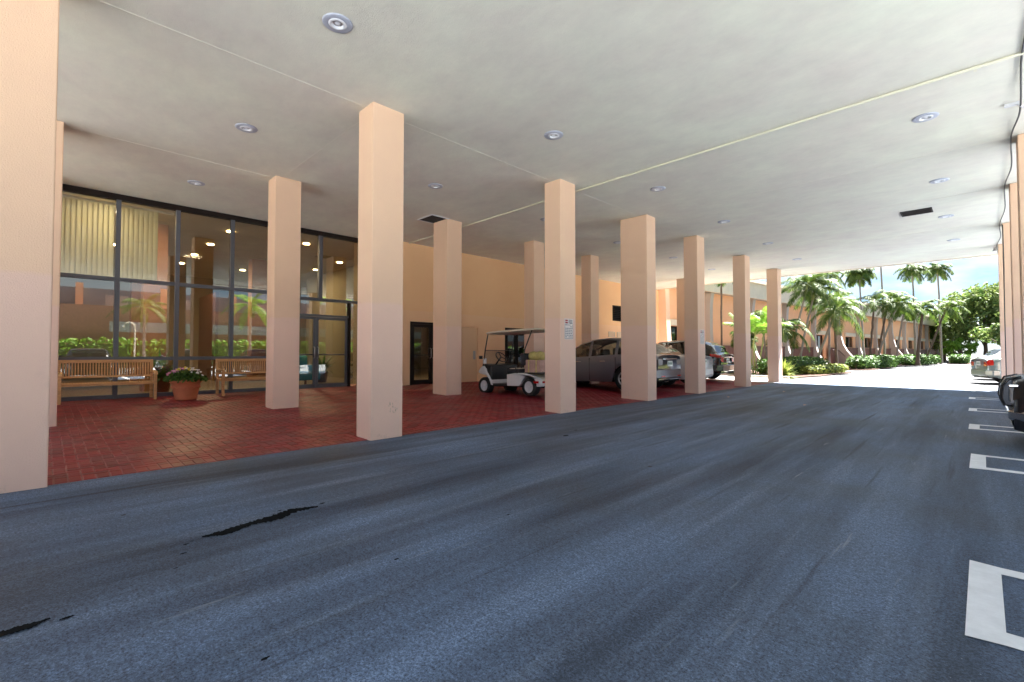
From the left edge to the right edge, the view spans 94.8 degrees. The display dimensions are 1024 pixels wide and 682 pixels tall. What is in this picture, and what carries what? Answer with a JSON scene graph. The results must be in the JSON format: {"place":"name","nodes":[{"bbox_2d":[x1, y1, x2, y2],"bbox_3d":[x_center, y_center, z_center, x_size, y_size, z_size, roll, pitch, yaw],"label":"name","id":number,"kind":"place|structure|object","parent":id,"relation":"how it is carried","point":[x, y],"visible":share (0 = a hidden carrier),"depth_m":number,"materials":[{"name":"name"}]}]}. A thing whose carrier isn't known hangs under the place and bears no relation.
{"place":"outdoors","nodes":[
{"label":"outdoors","id":0,"kind":"place"},
{"bbox_2d":[47,379,767,484],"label":"brick forecourt","id":1,"kind":"structure","parent":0,"point":[94,439],"depth_m":7.83,"materials":[{"name":"brick"}]},
{"bbox_2d":[0,0,59,493],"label":"column","id":2,"kind":"structure","parent":1,"relation":"on","point":[29,39],"depth_m":4.15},
{"bbox_2d":[49,120,63,426],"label":"column","id":3,"kind":"structure","parent":1,"relation":"on","point":[56,276],"depth_m":7.07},
{"bbox_2d":[57,359,157,404],"bbox_3d":[-8.551,0.835,9.975,0.683,0.870,1.590,-1,-2,45],"label":"bench","id":4,"kind":"object","parent":1,"relation":"on","point":[153,390],"visible":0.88,"depth_m":10.09,"materials":[{"name":"brown wood"}]},
{"bbox_2d":[136,349,181,391],"bbox_3d":[-8.451,0.726,11.319,1.306,1.127,1.292,0,-1,8],"label":"potted plant","id":5,"kind":"object","parent":1,"relation":"on","point":[163,367],"visible":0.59,"depth_m":11.19,"materials":[{"name":"green plant"}]},
{"bbox_2d":[163,366,207,399],"bbox_3d":[-7.196,0.926,10.390,0.834,0.734,0.840,-1,-2,45],"label":"flower pot","id":6,"kind":"object","parent":1,"relation":"on","point":[185,385],"visible":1,"depth_m":10.21,"materials":[{"name":"ceramic"}]},
{"bbox_2d":[216,359,265,395],"bbox_3d":[-6.522,0.885,11.919,0.683,0.870,1.590,-1,-2,45],"label":"bench","id":7,"kind":"object","parent":1,"relation":"on","point":[247,363],"visible":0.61,"depth_m":11.80,"materials":[{"name":"brown wood"}]},
{"bbox_2d":[266,176,300,408],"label":"column","id":8,"kind":"structure","parent":1,"relation":"on","point":[283,295],"depth_m":9.40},
{"bbox_2d":[356,102,403,440],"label":"column","id":9,"kind":"structure","parent":1,"relation":"on","point":[380,281],"depth_m":6.66,"materials":[{"name":"beige"}]},
{"bbox_2d":[433,219,461,394],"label":"column","id":10,"kind":"structure","parent":1,"relation":"on","point":[447,286],"depth_m":12.40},
{"bbox_2d":[479,328,544,395],"bbox_3d":[0.283,0.581,12.887,1.320,1.730,2.395,1,-4,-45],"label":"golf cart","id":11,"kind":"object","parent":1,"relation":"on","point":[510,376],"visible":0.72,"depth_m":12.71,"materials":[{"name":"white plastic"}]},
{"bbox_2d":[525,360,544,371],"bbox_3d":[0.813,0.674,12.368,0.540,0.370,0.850,-1,-2,45],"label":"cargo box","id":12,"kind":"object","parent":11,"relation":"on","point":[534,365],"visible":0.39,"depth_m":12.01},
{"bbox_2d":[528,351,544,359],"bbox_3d":[0.829,0.400,12.387,0.536,0.268,0.713,-1,-2,45],"label":"bag","id":13,"kind":"object","parent":12,"relation":"on","point":[538,355],"visible":0.51,"depth_m":12.14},
{"bbox_2d":[524,240,543,367],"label":"column","id":14,"kind":"structure","parent":1,"relation":"on","point":[533,283],"depth_m":14.77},
{"bbox_2d":[545,179,575,413],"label":"column","id":15,"kind":"structure","parent":1,"relation":"on","point":[560,374],"depth_m":9.56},
{"bbox_2d":[564,318,572,339],"bbox_3d":[1.156,-0.243,9.573,0.007,0.420,0.280,-1,-2,45],"label":"notice sign","id":16,"kind":"object","parent":15,"relation":"attached to","point":[568,328],"visible":1,"depth_m":9.56,"materials":[{"name":"beige"}]},
{"bbox_2d":[581,255,598,383],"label":"column","id":17,"kind":"structure","parent":1,"relation":"on","point":[590,293],"depth_m":16.90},
{"bbox_2d":[576,338,680,388],"bbox_3d":[2.971,0.734,15.428,2.190,1.620,4.766,1,-4,-45],"label":"parked suv","id":18,"kind":"object","parent":1,"relation":"on","point":[598,360],"visible":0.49,"depth_m":14.30,"materials":[{"name":"silver metal"}]},
{"bbox_2d":[620,214,656,400],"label":"column","id":19,"kind":"structure","parent":1,"relation":"on","point":[638,314],"depth_m":12.07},
{"bbox_2d":[663,347,712,385],"bbox_3d":[4.901,0.880,17.568,2.120,1.429,4.700,1,-4,-45],"label":"parked sedan","id":20,"kind":"object","parent":1,"relation":"on","point":[709,365],"visible":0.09,"depth_m":16.07,"materials":[{"name":"white paint"}]},
{"bbox_2d":[684,235,705,393],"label":"column","id":21,"kind":"structure","parent":1,"relation":"on","point":[694,316],"depth_m":14.10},
{"bbox_2d":[700,330,703,343],"bbox_3d":[5.710,-0.120,14.125,0.007,0.430,0.280,-1,-2,45],"label":"notice sign","id":22,"kind":"object","parent":21,"relation":"attached to","point":[701,336],"visible":1,"depth_m":14.11,"materials":[{"name":"beige"}]},
{"bbox_2d":[657,341,733,378],"bbox_3d":[6.950,0.833,20.401,2.190,1.660,4.760,1,-4,-45],"label":"parked suv","id":23,"kind":"object","parent":1,"relation":"on","point":[723,359],"visible":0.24,"depth_m":18.76,"materials":[{"name":"black"}]},
{"bbox_2d":[733,255,750,386],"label":"column","id":24,"kind":"structure","parent":1,"relation":"on","point":[741,320],"depth_m":16.91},
{"bbox_2d":[0,380,1023,681],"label":"asphalt drive","id":25,"kind":"structure","parent":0,"point":[828,532],"depth_m":2.82,"materials":[{"name":"asphalt"}]},
{"bbox_2d":[998,244,1005,377],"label":"column","id":26,"kind":"structure","parent":25,"relation":"on","point":[1001,308],"depth_m":15.12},
{"bbox_2d":[1002,222,1013,374],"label":"column","id":27,"kind":"structure","parent":25,"relation":"on","point":[1008,309],"depth_m":12.65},
{"bbox_2d":[1002,225,1006,374],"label":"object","id":28,"kind":"structure","parent":27,"relation":"attached to","point":[1004,300],"depth_m":12.68,"materials":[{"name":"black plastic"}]},
{"bbox_2d":[997,374,1023,431],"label":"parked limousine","id":29,"kind":"object","parent":25,"relation":"on","point":[1010,393],"visible":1,"depth_m":5.80,"materials":[{"name":"black paint"}]},
{"bbox_2d":[1009,183,1021,373],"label":"column","id":30,"kind":"structure","parent":25,"relation":"on","point":[1015,283],"depth_m":9.69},
{"bbox_2d":[1016,133,1023,373],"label":"column","id":31,"kind":"structure","parent":25,"relation":"on","point":[1020,163],"depth_m":7.54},
{"bbox_2d":[68,354,982,482],"bbox_3d":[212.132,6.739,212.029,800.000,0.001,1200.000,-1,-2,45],"label":"ground","id":32,"kind":"structure","parent":0,"point":[973,356],"depth_m":177.20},
{"bbox_2d":[402,242,658,385],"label":"building","id":33,"kind":"structure","parent":32,"relation":"on","point":[492,295],"depth_m":17.27,"materials":[{"name":"paint"}]},
{"bbox_2d":[58,184,357,401],"bbox_3d":[-7.077,-0.944,12.020,0.154,4.528,6.910,-1,-2,45],"label":"window wall","id":34,"kind":"structure","parent":33,"relation":"attached to","point":[119,199],"depth_m":11.37,"materials":[{"name":"brown metal"}]},
{"bbox_2d":[299,316,315,388],"bbox_3d":[-5.937,0.313,13.103,0.119,2.030,0.940,-1,-2,45],"label":"door leaf","id":35,"kind":"structure","parent":34,"relation":"in","point":[313,354],"depth_m":13.40,"materials":[{"name":"grey metal"}]},
{"bbox_2d":[315,317,347,387],"bbox_3d":[-5.265,0.331,13.774,0.119,2.030,0.940,-1,-2,45],"label":"door leaf","id":36,"kind":"structure","parent":34,"relation":"in","point":[317,385],"depth_m":13.73,"materials":[{"name":"grey metal"}]},
{"bbox_2d":[58,191,467,396],"bbox_3d":[-7.693,-0.715,19.739,11.640,4.550,27.400,-1,-2,45],"label":"lobby interior","id":37,"kind":"object","parent":33,"relation":"attached to","point":[86,313],"visible":0.41,"depth_m":18.25,"materials":[{"name":"brown"}]},
{"bbox_2d":[60,194,173,280],"bbox_3d":[-8.916,-2.253,10.549,0.060,1.690,2.178,-1,-2,45],"label":"vertical blind","id":38,"kind":"object","parent":37,"relation":"hanging from","point":[87,237],"visible":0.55,"depth_m":10.44,"materials":[{"name":"beige fabric"}]},
{"bbox_2d":[299,356,319,383],"bbox_3d":[-6.574,0.916,14.677,0.720,0.920,0.880,-1,-2,35],"label":"armchair","id":39,"kind":"object","parent":37,"relation":"on","point":[305,372],"visible":0.3,"depth_m":14.84,"materials":[{"name":"blue fabric"}]},
{"bbox_2d":[318,353,338,381],"bbox_3d":[-6.583,0.862,16.178,1.395,1.107,1.222,0,-2,-18],"label":"potted plant","id":40,"kind":"object","parent":37,"relation":"on","point":[324,365],"visible":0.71,"depth_m":16.12,"materials":[{"name":"green plant"}]},
{"bbox_2d":[410,321,432,384],"bbox_3d":[-2.661,0.405,15.539,0.154,2.027,1.680,-1,-2,45],"label":"glass double door","id":41,"kind":"structure","parent":33,"relation":"attached to","point":[429,326],"depth_m":15.30,"materials":[{"name":"brown metal"}]},
{"bbox_2d":[412,324,431,384],"bbox_3d":[-2.919,0.433,15.255,0.119,1.937,0.755,-1,-2,45],"label":"door leaf","id":42,"kind":"structure","parent":41,"relation":"in","point":[428,381],"depth_m":15.35,"materials":[{"name":"brown metal"}]},
{"bbox_2d":[431,325,432,383],"bbox_3d":[-2.404,0.447,15.822,0.045,1.937,0.755,-1,-2,45],"label":"door leaf","id":43,"kind":"structure","parent":41,"relation":"in","point":[432,325],"depth_m":15.56,"materials":[{"name":"brown metal"}]},
{"bbox_2d":[461,325,478,381],"bbox_3d":[-1.527,0.453,16.638,0.122,1.987,0.900,-1,-2,45],"label":"service door","id":44,"kind":"structure","parent":33,"relation":"attached to","point":[469,353],"depth_m":16.69,"materials":[{"name":"brown"}]},
{"bbox_2d":[461,327,476,381],"bbox_3d":[-1.550,0.487,16.661,0.035,1.922,0.770,-1,-2,45],"label":"door leaf","id":45,"kind":"structure","parent":44,"relation":"in","point":[468,335],"depth_m":16.66,"materials":[{"name":"brown"}]},
{"bbox_2d":[505,328,523,367],"bbox_3d":[0.166,0.498,18.368,0.148,1.987,1.260,-1,-2,45],"label":"dark glass door","id":46,"kind":"structure","parent":33,"relation":"attached to","point":[518,347],"depth_m":18.32,"materials":[{"name":"brown metal"}]},
{"bbox_2d":[507,335,515,363],"bbox_3d":[-0.022,0.578,18.154,0.113,1.797,0.555,-1,-2,45],"label":"door leaf","id":47,"kind":"structure","parent":46,"relation":"in","point":[509,337],"depth_m":18.20,"materials":[{"name":"black glass"}]},
{"bbox_2d":[516,334,523,367],"bbox_3d":[0.378,0.588,18.553,0.113,1.797,0.555,-1,-2,45],"label":"door leaf","id":48,"kind":"structure","parent":46,"relation":"in","point":[519,338],"depth_m":18.51,"materials":[{"name":"black glass"}]},
{"bbox_2d":[57,0,1023,289],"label":"entrance canopy","id":49,"kind":"object","parent":33,"relation":"attached to","point":[157,100],"visible":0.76,"depth_m":6.97,"materials":[{"name":"paint"}]},
{"bbox_2d":[187,180,204,185],"bbox_3d":[-6.527,-3.259,9.725,0.310,0.021,0.310,-1,-2,45],"label":"ceiling light","id":50,"kind":"object","parent":49,"relation":"attached to","point":[195,182],"visible":1,"depth_m":9.71,"materials":[{"name":"white"}]},
{"bbox_2d":[235,123,257,132],"bbox_3d":[-4.151,-3.321,7.350,0.310,0.021,0.310,-1,-2,45],"label":"ceiling light","id":51,"kind":"object","parent":49,"relation":"attached to","point":[245,127],"visible":1,"depth_m":7.33,"materials":[{"name":"white"}]},
{"bbox_2d":[322,13,352,33],"bbox_3d":[-1.860,-3.381,5.018,0.310,0.021,0.310,-1,-2,45],"label":"ceiling light","id":52,"kind":"object","parent":49,"relation":"attached to","point":[338,23],"visible":1,"depth_m":5.00,"materials":[{"name":"grey"}]},
{"bbox_2d":[417,214,448,223],"bbox_3d":[-2.065,-3.192,12.334,0.660,0.018,0.560,-1,-2,45],"label":"ceiling vent","id":53,"kind":"object","parent":49,"relation":"attached to","point":[432,218],"visible":1,"depth_m":12.28,"materials":[{"name":"black"}]},
{"bbox_2d":[428,183,442,188],"bbox_3d":[-1.612,-3.255,9.902,0.310,0.021,0.310,-1,-2,45],"label":"ceiling light","id":54,"kind":"object","parent":49,"relation":"attached to","point":[435,185],"visible":1,"depth_m":9.88,"materials":[{"name":"white"}]},
{"bbox_2d":[544,130,562,139],"bbox_3d":[0.672,-3.315,7.590,0.310,0.021,0.310,-1,-2,45],"label":"ceiling light","id":55,"kind":"object","parent":49,"relation":"attached to","point":[553,135],"visible":1,"depth_m":7.57,"materials":[{"name":"white"}]},
{"bbox_2d":[650,186,665,191],"bbox_3d":[3.125,-3.251,10.072,0.310,0.021,0.310,-1,-2,45],"label":"ceiling light","id":56,"kind":"object","parent":49,"relation":"attached to","point":[658,188],"visible":1,"depth_m":10.03,"materials":[{"name":"white"}]},
{"bbox_2d":[409,52,1023,243],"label":"ceiling conduit","id":57,"kind":"object","parent":49,"relation":"attached to","point":[975,68],"visible":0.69,"depth_m":7.07,"materials":[{"name":"beige"}]},
{"bbox_2d":[900,207,932,216],"bbox_3d":[10.076,-3.207,11.719,0.600,0.018,0.500,-1,-2,45],"label":"ceiling vent","id":58,"kind":"object","parent":49,"relation":"attached to","point":[917,212],"visible":1,"depth_m":11.72,"materials":[{"name":"brown metal"}]},
{"bbox_2d":[912,112,938,122],"bbox_3d":[6.166,-3.329,7.018,0.310,0.021,0.310,-1,-2,45],"label":"ceiling light","id":59,"kind":"object","parent":49,"relation":"attached to","point":[925,117],"visible":1,"depth_m":7.00,"materials":[{"name":"white"}]},
{"bbox_2d":[929,178,949,183],"bbox_3d":[8.712,-3.263,9.591,0.310,0.021,0.310,-1,-2,45],"label":"ceiling light","id":60,"kind":"object","parent":49,"relation":"attached to","point":[939,180],"visible":1,"depth_m":9.56,"materials":[{"name":"white"}]},
{"bbox_2d":[1004,101,1023,107],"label":"ceiling bracket","id":61,"kind":"object","parent":49,"relation":"attached to","point":[1012,104],"visible":0.95,"depth_m":6.61,"materials":[{"name":"white metal"}]},
{"bbox_2d":[996,37,1023,252],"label":"hanging cable","id":62,"kind":"object","parent":61,"relation":"hanging from","point":[1021,60],"visible":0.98,"depth_m":7.22,"materials":[{"name":"black plastic"}]},
{"bbox_2d":[657,280,948,369],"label":"buttress building","id":63,"kind":"structure","parent":32,"relation":"on","point":[848,337],"depth_m":37.43,"materials":[{"name":"beige paint"}]},
{"bbox_2d":[671,326,676,340],"bbox_3d":[9.676,-0.348,27.755,2.100,1.030,0.080,1,-2,-38],"label":"window","id":64,"kind":"structure","parent":63,"relation":"in","point":[673,328],"depth_m":27.60,"materials":[{"name":"black glass"}]},
{"bbox_2d":[817,335,822,356],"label":"window","id":65,"kind":"structure","parent":63,"relation":"in","point":[819,337],"depth_m":41.26,"materials":[{"name":"grey glass"}]},
{"bbox_2d":[846,337,851,347],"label":"window","id":66,"kind":"structure","parent":63,"relation":"in","point":[848,339],"depth_m":45.85,"materials":[{"name":"black glass"}]},
{"bbox_2d":[928,309,974,361],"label":"broadleaf tree","id":67,"kind":"object","parent":32,"relation":"on","point":[932,334],"visible":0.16,"depth_m":65.49,"materials":[{"name":"green plant"}]},
{"bbox_2d":[939,337,978,355],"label":"bush","id":68,"kind":"object","parent":32,"relation":"on","point":[958,346],"visible":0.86,"depth_m":57.62,"materials":[{"name":"green plant"}]},
{"bbox_2d":[929,282,999,354],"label":"broadleaf tree","id":69,"kind":"object","parent":32,"relation":"on","point":[981,303],"visible":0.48,"depth_m":58.55,"materials":[{"name":"green plant"}]},
{"bbox_2d":[967,312,999,344],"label":"broadleaf tree","id":70,"kind":"object","parent":32,"relation":"on","point":[992,332],"visible":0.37,"depth_m":43.03,"materials":[{"name":"green plant"}]},
{"bbox_2d":[612,305,620,320],"bbox_3d":[5.215,-1.374,23.480,0.110,0.760,0.820,-1,-2,45],"label":"wall louvre","id":71,"kind":"object","parent":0,"point":[616,310],"depth_m":23.50,"materials":[{"name":"brown metal"}]},
{"bbox_2d":[706,375,793,382],"bbox_3d":[8.690,1.681,22.952,8.180,0.218,3.600,-1,-2,45],"label":"concrete apron","id":72,"kind":"object","parent":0,"point":[753,379],"visible":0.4,"depth_m":20.98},
{"bbox_2d":[676,278,683,340],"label":"column","id":73,"kind":"structure","parent":72,"relation":"on","point":[680,308],"depth_m":22.21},
{"bbox_2d":[766,268,782,381],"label":"column","id":74,"kind":"structure","parent":72,"relation":"on","point":[774,326],"depth_m":19.58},
{"bbox_2d":[758,255,1000,353],"label":"sky","id":75,"kind":"structure","parent":0,"point":[968,272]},
{"bbox_2d":[790,359,998,386],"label":"sunlit road","id":76,"kind":"structure","parent":0,"point":[945,374],"depth_m":24.27,"materials":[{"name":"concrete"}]},
{"bbox_2d":[721,374,789,378],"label":"kerb","id":77,"kind":"structure","parent":76,"relation":"on","point":[766,376],"depth_m":22.37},
{"bbox_2d":[756,346,784,357],"bbox_3d":[18.933,1.217,34.531,5.080,1.650,0.080,1,-2,-38],"label":"board fence","id":78,"kind":"object","parent":76,"relation":"on","point":[763,354],"visible":0.12,"depth_m":33.88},
{"bbox_2d":[728,370,850,377],"bbox_3d":[14.425,1.916,27.890,7.900,0.110,10.500,-1,-2,45],"label":"planting bed","id":79,"kind":"object","parent":76,"relation":"on","point":[801,375],"visible":0.3,"depth_m":25.13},
{"bbox_2d":[716,282,732,345],"bbox_3d":[12.322,-1.391,27.420,1.909,6.505,1.818,-1,-2,45],"label":"lamp post","id":80,"kind":"object","parent":79,"relation":"on","point":[721,285],"visible":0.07,"depth_m":27.40,"materials":[{"name":"grey metal"}]},
{"bbox_2d":[723,345,733,354],"bbox_3d":[14.560,1.129,31.115,5.080,1.650,0.080,1,-2,-38],"label":"board fence","id":81,"kind":"object","parent":79,"relation":"on","point":[730,349],"visible":0.06,"depth_m":30.90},
{"bbox_2d":[729,331,757,350],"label":"cluster palm","id":82,"kind":"object","parent":79,"relation":"on","point":[732,340],"visible":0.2,"depth_m":27.39,"materials":[{"name":"green plant"}]},
{"bbox_2d":[722,306,790,374],"bbox_3d":[13.013,-0.011,24.599,3.333,3.620,2.489,1,-2,-25],"label":"cluster palm","id":83,"kind":"object","parent":79,"relation":"on","point":[754,328],"visible":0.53,"depth_m":24.34,"materials":[{"name":"green plant"}]},
{"bbox_2d":[750,310,814,358],"bbox_3d":[14.440,0.026,25.721,2.469,3.633,3.567,1,-2,-29],"label":"cluster palm","id":84,"kind":"object","parent":79,"relation":"on","point":[789,332],"visible":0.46,"depth_m":25.25,"materials":[{"name":"green plant"}]},
{"bbox_2d":[782,358,797,378],"bbox_3d":[12.848,1.332,22.388,1.849,1.158,1.817,-1,-2,45],"label":"strap leaf bush","id":85,"kind":"object","parent":79,"relation":"on","point":[785,369],"visible":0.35,"depth_m":22.15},
{"bbox_2d":[754,356,828,374],"bbox_3d":[16.145,1.372,26.838,9.092,1.142,1.694,1,-2,-41],"label":"hedge","id":86,"kind":"object","parent":79,"relation":"on","point":[761,367],"visible":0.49,"depth_m":25.32,"materials":[{"name":"green plant"}]},
{"bbox_2d":[781,272,849,359],"bbox_3d":[17.322,-1.092,27.225,3.488,5.907,4.194,-1,-2,45],"label":"palm tree","id":87,"kind":"object","parent":79,"relation":"on","point":[815,290],"visible":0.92,"depth_m":26.99,"materials":[{"name":"green plant"}]},
{"bbox_2d":[800,363,848,373],"bbox_3d":[17.868,1.577,26.813,6.098,0.687,1.150,1,-2,-39],"label":"border hedge","id":88,"kind":"object","parent":79,"relation":"on","point":[823,368],"visible":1,"depth_m":25.79,"materials":[{"name":"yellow plant"}]},
{"bbox_2d":[805,296,866,360],"bbox_3d":[19.110,-0.428,27.860,3.333,4.648,3.227,0,-1,8],"label":"palm tree","id":89,"kind":"object","parent":79,"relation":"on","point":[842,302],"visible":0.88,"depth_m":27.79,"materials":[{"name":"green plant"}]},
{"bbox_2d":[846,366,899,370],"bbox_3d":[27.719,2.199,38.847,5.400,0.110,14.200,-1,-2,45],"label":"planting bed","id":90,"kind":"object","parent":76,"relation":"on","point":[856,369],"visible":0.25,"depth_m":34.79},
{"bbox_2d":[790,347,813,360],"bbox_3d":[23.307,1.306,37.947,5.080,1.650,0.080,1,-2,-38],"label":"board fence","id":91,"kind":"object","parent":90,"relation":"on","point":[796,352],"visible":0.22,"depth_m":38.26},
{"bbox_2d":[817,271,846,363],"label":"palm tree","id":92,"kind":"object","parent":90,"relation":"on","point":[830,276],"visible":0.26,"depth_m":38.36,"materials":[{"name":"green plant"}]},
{"bbox_2d":[830,348,837,363],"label":"board fence","id":93,"kind":"object","parent":90,"relation":"on","point":[832,357],"visible":0.42,"depth_m":42.17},
{"bbox_2d":[816,291,858,363],"bbox_3d":[20.689,-0.663,30.239,2.698,5.307,2.622,1,-2,-34],"label":"palm tree","id":94,"kind":"object","parent":90,"relation":"on","point":[835,333],"visible":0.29,"depth_m":30.20,"materials":[{"name":"green plant"}]},
{"bbox_2d":[847,348,857,356],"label":"board fence","id":95,"kind":"object","parent":90,"relation":"on","point":[853,351],"visible":0.32,"depth_m":45.58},
{"bbox_2d":[840,268,877,368],"bbox_3d":[25.212,-1.694,34.255,2.172,7.468,1.991,0,-2,17],"label":"palm tree","id":96,"kind":"object","parent":90,"relation":"on","point":[859,277],"visible":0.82,"depth_m":34.04,"materials":[{"name":"green plant"}]},
{"bbox_2d":[844,354,900,368],"bbox_3d":[29.079,1.620,37.646,13.088,1.254,1.952,1,-2,-42],"label":"hedge","id":97,"kind":"object","parent":90,"relation":"on","point":[871,361],"visible":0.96,"depth_m":34.60,"materials":[{"name":"green plant"}]},
{"bbox_2d":[848,290,897,354],"bbox_3d":[29.680,-1.049,38.426,3.410,6.405,3.386,0,-1,-9],"label":"palm tree","id":98,"kind":"object","parent":90,"relation":"on","point":[875,297],"visible":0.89,"depth_m":38.23,"materials":[{"name":"green plant"}]},
{"bbox_2d":[880,267,885,354],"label":"palm tree","id":99,"kind":"object","parent":90,"relation":"on","point":[884,348],"visible":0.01,"depth_m":40.30,"materials":[{"name":"plant"}]},
{"bbox_2d":[870,291,912,351],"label":"palm tree","id":100,"kind":"object","parent":90,"relation":"on","point":[890,297],"visible":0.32,"depth_m":39.77,"materials":[{"name":"green plant"}]},
{"bbox_2d":[876,293,922,354],"bbox_3d":[30.986,-0.900,37.816,3.035,6.088,2.887,0,-2,16],"label":"palm tree","id":101,"kind":"object","parent":90,"relation":"on","point":[897,300],"visible":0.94,"depth_m":37.87,"materials":[{"name":"green plant"}]},
{"bbox_2d":[889,301,927,358],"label":"palm tree","id":102,"kind":"object","parent":76,"relation":"on","point":[912,317],"visible":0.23,"depth_m":42.70,"materials":[{"name":"green plant"}]},
{"bbox_2d":[971,357,1000,381],"bbox_3d":[20.718,0.946,17.801,4.700,1.429,2.120,-1,-2,25],"label":"parked sedan","id":103,"kind":"object","parent":76,"relation":"on","point":[986,367],"visible":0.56,"depth_m":18.24,"materials":[{"name":"silver metal"}]},
{"bbox_2d":[977,348,1000,357],"bbox_3d":[26.304,0.989,23.175,4.760,1.620,2.190,-1,-2,27],"label":"parked suv","id":104,"kind":"object","parent":76,"relation":"on","point":[996,352],"visible":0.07,"depth_m":23.91,"materials":[{"name":"white paint"}]},
{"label":"planting bed","id":105,"kind":"structure","parent":76,"relation":"on","visible":0},
{"bbox_2d":[893,264,931,354],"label":"palm tree","id":106,"kind":"object","parent":105,"relation":"on","point":[909,271],"visible":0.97,"depth_m":45.74,"materials":[{"name":"green plant"}]},
{"bbox_2d":[898,354,941,364],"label":"hedge","id":107,"kind":"object","parent":105,"relation":"on","point":[910,359],"visible":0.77,"depth_m":45.94,"materials":[{"name":"green plant"}]},
{"bbox_2d":[903,299,942,365],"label":"palm tree","id":108,"kind":"object","parent":105,"relation":"on","point":[931,303],"visible":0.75,"depth_m":43.75,"materials":[{"name":"green plant"}]},
{"bbox_2d":[924,262,953,363],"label":"palm tree","id":109,"kind":"object","parent":105,"relation":"on","point":[938,271],"visible":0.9,"depth_m":51.77,"materials":[{"name":"green plant"}]},
{"bbox_2d":[924,300,970,364],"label":"palm tree","id":110,"kind":"object","parent":105,"relation":"on","point":[947,304],"visible":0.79,"depth_m":46.60,"materials":[{"name":"green plant"}]},
{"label":"planting bed","id":111,"kind":"structure","parent":0,"visible":0},
{"bbox_2d":[948,354,970,363],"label":"hedge","id":112,"kind":"object","parent":111,"relation":"on","point":[959,358],"visible":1,"depth_m":51.83,"materials":[{"name":"green plant"}]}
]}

